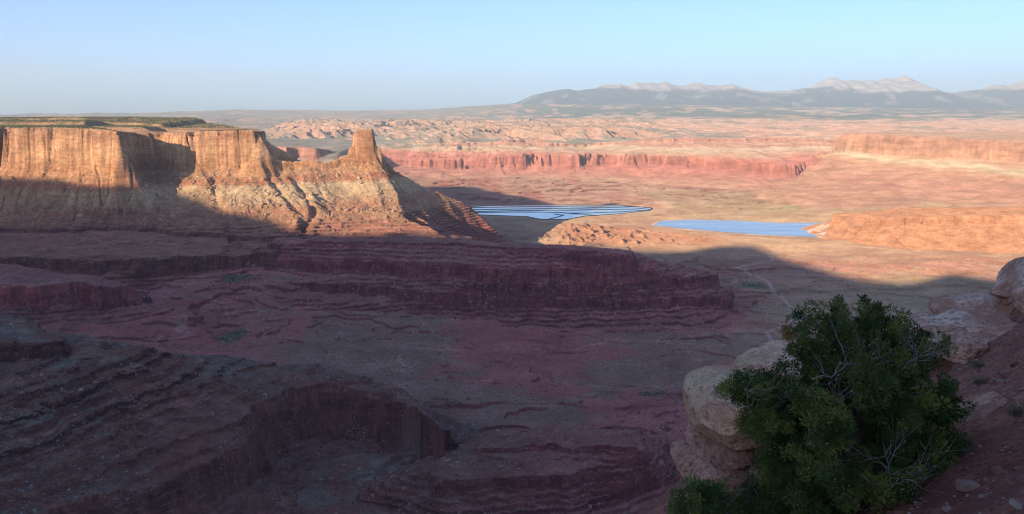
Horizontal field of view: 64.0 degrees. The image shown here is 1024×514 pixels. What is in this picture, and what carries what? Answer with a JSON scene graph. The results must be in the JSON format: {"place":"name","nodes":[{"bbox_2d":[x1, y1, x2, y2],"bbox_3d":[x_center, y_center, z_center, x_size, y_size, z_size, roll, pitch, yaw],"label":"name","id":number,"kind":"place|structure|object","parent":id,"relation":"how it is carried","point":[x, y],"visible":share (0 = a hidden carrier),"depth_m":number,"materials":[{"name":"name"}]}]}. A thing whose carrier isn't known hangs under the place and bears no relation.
{"place":"outdoors","nodes":[
{"label":"outdoors","id":0,"kind":"place"},
{"bbox_2d":[0,264,165,325],"bbox_3d":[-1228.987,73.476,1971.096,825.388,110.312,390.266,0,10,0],"label":"promontory hill","id":1,"kind":"structure","parent":0,"point":[94,299],"depth_m":1872.54,"materials":[{"name":"brown stone"}]},
{"bbox_2d":[0,315,481,513],"bbox_3d":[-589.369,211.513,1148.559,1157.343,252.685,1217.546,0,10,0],"label":"rocky hillside","id":2,"kind":"structure","parent":0,"point":[205,430],"depth_m":1072.12,"materials":[{"name":"brown stone"}]},
{"bbox_2d":[0,321,480,513],"bbox_3d":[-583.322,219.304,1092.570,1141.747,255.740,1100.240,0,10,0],"label":"scree rubble","id":3,"kind":"object","parent":2,"relation":"on","point":[73,500],"visible":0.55,"depth_m":1017.46,"materials":[{"name":"stone"}]},
{"bbox_2d":[0,117,512,288],"bbox_3d":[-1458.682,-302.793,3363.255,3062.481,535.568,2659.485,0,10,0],"label":"mesa hill","id":4,"kind":"structure","parent":0,"point":[45,233],"depth_m":2634.68,"materials":[{"name":"brown stone"}]},
{"bbox_2d":[0,116,246,132],"bbox_3d":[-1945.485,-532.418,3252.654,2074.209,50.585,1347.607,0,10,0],"label":"mesa shrubbery","id":5,"kind":"object","parent":4,"relation":"on","point":[93,127],"visible":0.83,"depth_m":3308.76,"materials":[{"name":"plant"}]},
{"bbox_2d":[0,162,455,225],"bbox_3d":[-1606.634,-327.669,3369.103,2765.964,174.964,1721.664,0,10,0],"label":"talus rubble","id":6,"kind":"object","parent":4,"relation":"on","point":[242,205],"visible":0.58,"depth_m":2731.34,"materials":[{"name":"stone"}]},
{"bbox_2d":[278,146,331,160],"bbox_3d":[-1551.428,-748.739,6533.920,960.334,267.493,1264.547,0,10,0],"label":"side mesa hill","id":7,"kind":"structure","parent":0,"point":[314,154],"depth_m":6379.48,"materials":[{"name":"brown stone"}]},
{"bbox_2d":[348,129,400,194],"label":"butte hill","id":8,"kind":"structure","parent":0,"point":[365,150],"depth_m":3033.87,"materials":[{"name":"brown stone"}]},
{"bbox_2d":[210,237,757,333],"bbox_3d":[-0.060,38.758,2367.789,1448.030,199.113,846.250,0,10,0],"label":"ridge hill","id":9,"kind":"structure","parent":0,"point":[562,289],"depth_m":2123.92,"materials":[{"name":"brown stone"}]},
{"bbox_2d":[0,104,1023,162],"bbox_3d":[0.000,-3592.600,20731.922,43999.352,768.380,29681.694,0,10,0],"label":"plateau hill","id":10,"kind":"structure","parent":0,"point":[332,131],"depth_m":12231.69,"materials":[{"name":"brown stone"}]},
{"bbox_2d":[0,0,1023,114],"label":"sky","id":11,"kind":"structure","parent":0,"point":[57,56],"materials":[{"name":"blue"}]},
{"bbox_2d":[356,412,685,513],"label":"spur hill","id":12,"kind":"structure","parent":0,"point":[641,481],"depth_m":1127.25,"materials":[{"name":"brown stone"}]},
{"bbox_2d":[41,202,1023,513],"bbox_3d":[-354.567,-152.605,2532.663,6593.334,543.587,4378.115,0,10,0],"label":"valley floor ground","id":13,"kind":"structure","parent":0,"point":[789,268],"depth_m":1924.75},
{"bbox_2d":[2,238,754,513],"bbox_3d":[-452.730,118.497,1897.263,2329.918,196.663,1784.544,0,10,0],"label":"ledge rubble","id":14,"kind":"object","parent":13,"relation":"on","point":[457,462],"visible":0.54,"depth_m":1181.49,"materials":[{"name":"stone"}]},
{"bbox_2d":[47,283,900,513],"bbox_3d":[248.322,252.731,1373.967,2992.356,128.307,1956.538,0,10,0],"label":"floor rubble","id":15,"kind":"object","parent":13,"relation":"on","point":[446,394],"visible":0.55,"depth_m":1559.31,"materials":[{"name":"stone"}]},
{"bbox_2d":[218,274,762,395],"bbox_3d":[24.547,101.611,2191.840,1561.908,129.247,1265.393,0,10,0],"label":"wash shrubbery","id":16,"kind":"object","parent":13,"relation":"on","point":[232,278],"visible":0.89,"depth_m":2098.90,"materials":[{"name":"plant"}]},
{"bbox_2d":[81,267,988,513],"bbox_3d":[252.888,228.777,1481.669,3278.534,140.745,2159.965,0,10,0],"label":"floor shrubbery","id":17,"kind":"object","parent":13,"relation":"on","point":[472,369],"visible":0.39,"depth_m":1753.61,"materials":[{"name":"plant"}]},
{"bbox_2d":[472,205,650,218],"bbox_3d":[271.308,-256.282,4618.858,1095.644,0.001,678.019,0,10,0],"label":"pond water","id":18,"kind":"structure","parent":0,"point":[568,210],"depth_m":4668.45,"materials":[{"name":"blue liquid"}]},
{"bbox_2d":[477,212,596,215],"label":"dike","id":19,"kind":"structure","parent":18,"relation":"in","point":[559,212],"depth_m":4557.32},
{"bbox_2d":[474,206,632,209],"bbox_3d":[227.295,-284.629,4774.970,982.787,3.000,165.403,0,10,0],"label":"dike","id":20,"kind":"structure","parent":18,"relation":"in","point":[549,208],"depth_m":4756.32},
{"bbox_2d":[472,206,636,207],"bbox_3d":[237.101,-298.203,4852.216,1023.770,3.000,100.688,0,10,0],"label":"dike","id":21,"kind":"structure","parent":18,"relation":"in","point":[529,206],"depth_m":4852.74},
{"bbox_2d":[470,205,651,218],"bbox_3d":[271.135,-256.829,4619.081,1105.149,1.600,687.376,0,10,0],"label":"dike","id":22,"kind":"structure","parent":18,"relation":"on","point":[569,218],"depth_m":4530.92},
{"bbox_2d":[476,207,650,211],"bbox_3d":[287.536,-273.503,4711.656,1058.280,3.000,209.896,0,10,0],"label":"dike","id":23,"kind":"structure","parent":18,"relation":"in","point":[542,210],"depth_m":4667.72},
{"bbox_2d":[590,209,651,212],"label":"dike","id":24,"kind":"structure","parent":18,"relation":"in","point":[618,211],"depth_m":4603.61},
{"bbox_2d":[409,176,801,209],"bbox_3d":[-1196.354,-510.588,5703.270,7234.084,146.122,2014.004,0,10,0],"label":"desert plain","id":25,"kind":"structure","parent":0,"point":[504,190],"depth_m":5481.26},
{"bbox_2d":[381,137,835,197],"bbox_3d":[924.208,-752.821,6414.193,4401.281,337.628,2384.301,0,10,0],"label":"bluff hill","id":26,"kind":"structure","parent":0,"point":[761,164],"depth_m":6778.50,"materials":[{"name":"red stone"}]},
{"bbox_2d":[427,76,1023,109],"bbox_3d":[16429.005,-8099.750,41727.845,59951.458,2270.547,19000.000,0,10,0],"label":"mountains","id":27,"kind":"structure","parent":0,"point":[902,92],"depth_m":39881.37,"materials":[{"name":"grey stone"}]},
{"bbox_2d":[654,220,819,236],"bbox_3d":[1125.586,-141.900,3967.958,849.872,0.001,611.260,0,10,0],"label":"pond water","id":28,"kind":"structure","parent":0,"point":[770,228],"depth_m":4010.09,"materials":[{"name":"blue liquid"}]},
{"bbox_2d":[641,313,1023,513],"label":"ledge ground","id":29,"kind":"structure","parent":0,"point":[997,421],"depth_m":6.21,"materials":[{"name":"brown stone"}]},
{"bbox_2d":[670,340,827,499],"bbox_3d":[2.989,2.543,10.317,2.059,2.848,1.941,0,10,0],"label":"rock outcrop","id":30,"kind":"object","parent":29,"relation":"on","point":[714,446],"visible":0.59,"depth_m":9.79,"materials":[{"name":"stone"}]},
{"bbox_2d":[746,447,764,485],"bbox_3d":[3.019,2.628,9.879,0.732,0.925,0.923,-5,11,-28],"label":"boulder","id":31,"kind":"object","parent":29,"relation":"on","point":[750,470],"visible":0.04,"depth_m":9.77,"materials":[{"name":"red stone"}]},
{"bbox_2d":[785,378,836,455],"bbox_3d":[3.600,2.080,9.709,1.034,1.418,1.227,0,10,0],"label":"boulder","id":32,"kind":"object","parent":29,"relation":"on","point":[813,429],"visible":0.01,"depth_m":9.21,"materials":[{"name":"stone"}]},
{"bbox_2d":[665,293,977,513],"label":"juniper tree","id":33,"kind":"object","parent":29,"relation":"on","point":[855,436],"visible":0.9,"depth_m":6.26,"materials":[{"name":"green plant"}]},
{"bbox_2d":[651,317,1023,513],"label":"pebbles","id":34,"kind":"object","parent":29,"relation":"on","point":[965,485],"visible":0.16,"depth_m":6.01,"materials":[{"name":"stone"}]},
{"bbox_2d":[883,308,943,329],"bbox_3d":[5.397,0.924,10.945,0.949,0.360,1.407,0,10,0],"label":"boulder","id":35,"kind":"object","parent":29,"relation":"on","point":[925,319],"visible":0.15,"depth_m":10.74,"materials":[{"name":"stone"}]},
{"bbox_2d":[913,324,989,366],"bbox_3d":[5.392,1.084,10.088,0.737,0.417,1.121,0,10,0],"label":"boulder","id":36,"kind":"object","parent":29,"relation":"on","point":[970,345],"visible":0.47,"depth_m":9.71,"materials":[{"name":"beige stone"}]},
{"bbox_2d":[928,293,1008,317],"bbox_3d":[6.487,0.734,11.482,1.013,0.369,1.403,0,10,0],"label":"boulder","id":37,"kind":"object","parent":29,"relation":"on","point":[940,304],"visible":0.45,"depth_m":11.52,"materials":[{"name":"stone"}]},
{"bbox_2d":[930,308,1016,343],"bbox_3d":[5.811,1.036,10.197,1.060,0.545,1.441,0,10,0],"label":"boulder","id":38,"kind":"object","parent":29,"relation":"on","point":[985,325],"visible":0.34,"depth_m":10.36,"materials":[{"name":"stone"}]},
{"bbox_2d":[965,373,988,384],"bbox_3d":[4.771,1.248,8.322,0.264,0.099,0.289,-4,11,-20],"label":"grass tuft","id":39,"kind":"object","parent":29,"relation":"on","point":[978,382],"visible":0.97,"depth_m":8.34,"materials":[{"name":"green plant"}]},
{"bbox_2d":[969,357,986,368],"bbox_3d":[5.097,1.159,8.927,0.230,0.101,0.227,-6,12,-33],"label":"grass tuft","id":40,"kind":"object","parent":29,"relation":"on","point":[978,365],"visible":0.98,"depth_m":8.94,"materials":[{"name":"green plant"}]},
{"bbox_2d":[954,391,1008,423],"bbox_3d":[4.118,1.346,7.249,0.381,0.365,0.597,0,10,0],"label":"boulder","id":41,"kind":"object","parent":29,"relation":"on","point":[988,404],"visible":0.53,"depth_m":7.08,"materials":[{"name":"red stone"}]},
{"bbox_2d":[992,257,1023,317],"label":"boulder","id":42,"kind":"object","parent":29,"relation":"on","point":[1010,279],"visible":0.67,"depth_m":10.86,"materials":[{"name":"stone"}]},
{"bbox_2d":[989,289,1008,298],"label":"boulder","id":43,"kind":"object","parent":42,"relation":"on","point":[1001,293],"visible":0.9,"depth_m":10.87,"materials":[{"name":"stone"}]},
{"bbox_2d":[1003,401,1023,416],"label":"grass tuft","id":44,"kind":"object","parent":29,"relation":"on","point":[1014,411],"visible":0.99,"depth_m":6.51,"materials":[{"name":"green plant"}]},
{"bbox_2d":[754,128,1023,208],"bbox_3d":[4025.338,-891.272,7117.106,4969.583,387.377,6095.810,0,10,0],"label":"mesa hill","id":45,"kind":"structure","parent":0,"point":[891,170],"depth_m":5697.17,"materials":[{"name":"orange stone"}]},
{"bbox_2d":[801,206,1023,252],"bbox_3d":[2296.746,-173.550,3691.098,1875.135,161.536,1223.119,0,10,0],"label":"nose hill","id":46,"kind":"structure","parent":0,"point":[987,229],"depth_m":3392.29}
]}

